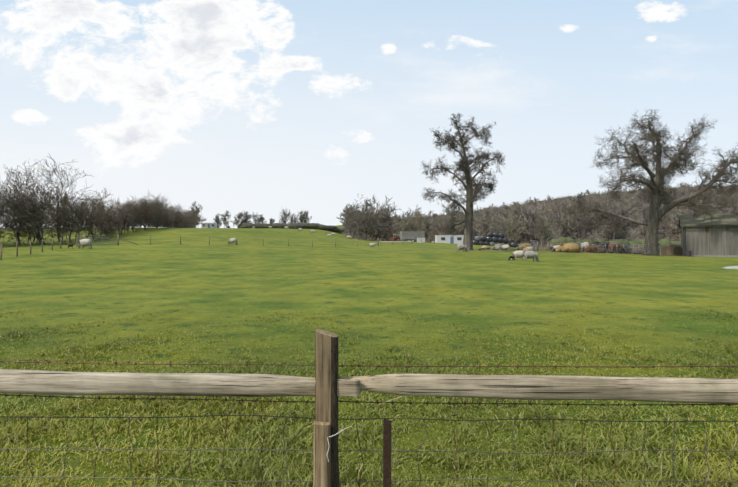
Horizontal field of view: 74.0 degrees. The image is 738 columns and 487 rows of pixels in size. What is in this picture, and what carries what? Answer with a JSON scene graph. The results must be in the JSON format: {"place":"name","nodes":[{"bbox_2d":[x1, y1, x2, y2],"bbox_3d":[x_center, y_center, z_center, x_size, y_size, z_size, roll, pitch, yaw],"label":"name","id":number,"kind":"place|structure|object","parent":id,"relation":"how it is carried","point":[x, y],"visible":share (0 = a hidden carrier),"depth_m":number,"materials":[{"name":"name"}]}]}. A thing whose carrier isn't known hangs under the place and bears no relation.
{"place":"outdoors","nodes":[
{"label":"outdoors","id":0,"kind":"place"},
{"bbox_2d":[2,224,421,254],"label":"field fence wire","id":1,"kind":"object","parent":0,"point":[363,241],"visible":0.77,"depth_m":61.85,"materials":[{"name":"grey metal"}]},
{"bbox_2d":[0,225,737,486],"bbox_3d":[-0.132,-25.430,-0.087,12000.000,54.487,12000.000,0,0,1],"label":"ground","id":2,"kind":"structure","parent":0,"point":[342,278],"depth_m":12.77,"materials":[{"name":"green plant"}]},
{"bbox_2d":[75,235,116,245],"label":"field gates","id":3,"kind":"object","parent":2,"relation":"on","point":[93,240],"visible":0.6,"depth_m":57.94,"materials":[{"name":"grey metal"}]},
{"bbox_2d":[0,154,202,244],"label":"trees","id":4,"kind":"object","parent":2,"relation":"on","point":[108,217],"depth_m":69.29,"materials":[{"name":"plant"}]},
{"bbox_2d":[0,224,429,259],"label":"fence posts","id":5,"kind":"object","parent":2,"relation":"on","point":[118,238],"visible":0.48,"depth_m":58.52,"materials":[{"name":"brown wood"}]},
{"bbox_2d":[187,201,311,227],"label":"trees","id":6,"kind":"object","parent":2,"relation":"on","point":[247,217],"materials":[{"name":"plant"}]},
{"bbox_2d":[68,224,559,261],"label":"sheep","id":7,"kind":"object","parent":2,"relation":"on","point":[526,253],"visible":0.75,"depth_m":55.27},
{"bbox_2d":[313,421,329,486],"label":"fence stake","id":8,"kind":"object","parent":2,"relation":"on","point":[320,451],"visible":0.98,"depth_m":2.48,"materials":[{"name":"brown wood"}]},
{"bbox_2d":[315,329,338,486],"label":"fence posts","id":9,"kind":"object","parent":2,"relation":"on","point":[326,372],"visible":0.67,"depth_m":2.54,"materials":[{"name":"brown wood"}]},
{"bbox_2d":[327,426,394,465],"bbox_3d":[-0.064,1.060,2.535,0.404,0.199,0.140,0,0,1],"label":"twine","id":10,"kind":"object","parent":9,"relation":"attached to","point":[346,428],"visible":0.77,"depth_m":2.52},
{"bbox_2d":[0,369,737,403],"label":"fence rails","id":11,"kind":"object","parent":9,"relation":"attached to","point":[555,387],"visible":0.98,"depth_m":2.55,"materials":[{"name":"wood"}]},
{"bbox_2d":[0,360,737,486],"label":"fence wire","id":12,"kind":"object","parent":9,"relation":"attached to","point":[357,401],"visible":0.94,"depth_m":2.64,"materials":[{"name":"grey metal"}]},
{"bbox_2d":[383,418,391,486],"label":"steel stake","id":13,"kind":"object","parent":2,"relation":"on","point":[387,424],"visible":1,"depth_m":2.52,"materials":[{"name":"metal"}]},
{"bbox_2d":[201,223,681,254],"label":"farm buildings","id":14,"kind":"structure","parent":2,"relation":"on","point":[406,236],"depth_m":120.74,"materials":[{"name":"white paint"}]},
{"bbox_2d":[342,194,555,246],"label":"trees","id":15,"kind":"object","parent":2,"relation":"on","point":[497,229],"materials":[{"name":"plant"}]},
{"bbox_2d":[239,223,680,252],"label":"clipped hedges","id":16,"kind":"object","parent":2,"relation":"on","point":[564,240],"visible":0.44,"depth_m":84.99,"materials":[{"name":"green plant"}]},
{"bbox_2d":[421,113,505,249],"bbox_3d":[11.680,-7.610,62.145,10.478,18.035,9.600,0,0,1],"label":"tree","id":17,"kind":"object","parent":2,"relation":"on","point":[461,167],"depth_m":61.21,"materials":[{"name":"plant"}]},
{"bbox_2d":[473,232,516,247],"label":"silage bales","id":18,"kind":"object","parent":2,"relation":"on","point":[491,239],"visible":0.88,"depth_m":110.77,"materials":[{"name":"black plastic"}]},
{"bbox_2d":[481,243,581,252],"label":"hay heaps","id":19,"kind":"object","parent":2,"relation":"on","point":[571,248],"visible":0.71,"depth_m":61.24,"materials":[{"name":"beige plant"}]},
{"bbox_2d":[530,240,681,253],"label":"pen hurdles","id":20,"kind":"object","parent":2,"relation":"on","point":[537,247],"visible":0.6,"depth_m":62.49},
{"bbox_2d":[580,241,679,253],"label":"cattle","id":21,"kind":"object","parent":2,"relation":"on","point":[608,246],"visible":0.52,"depth_m":65.81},
{"bbox_2d":[554,109,737,255],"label":"oak","id":22,"kind":"object","parent":2,"relation":"on","point":[642,154],"depth_m":56.58,"materials":[{"name":"brown plant"}]},
{"bbox_2d":[678,214,737,256],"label":"barn","id":23,"kind":"structure","parent":2,"relation":"on","point":[705,238],"depth_m":56.02,"materials":[{"name":"grey wood"}]},
{"bbox_2d":[723,266,737,268],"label":"concrete track","id":24,"kind":"structure","parent":2,"relation":"on","point":[732,267],"depth_m":33.54,"materials":[{"name":"grey concrete"}]},
{"bbox_2d":[0,0,737,227],"label":"sky","id":25,"kind":"structure","parent":0,"point":[265,107],"materials":[{"name":"blue"}]},
{"bbox_2d":[337,182,737,246],"bbox_3d":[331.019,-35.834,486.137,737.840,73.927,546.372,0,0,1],"label":"wooded hillside","id":26,"kind":"structure","parent":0,"point":[600,196],"depth_m":455.92,"materials":[{"name":"plant"}]}
]}

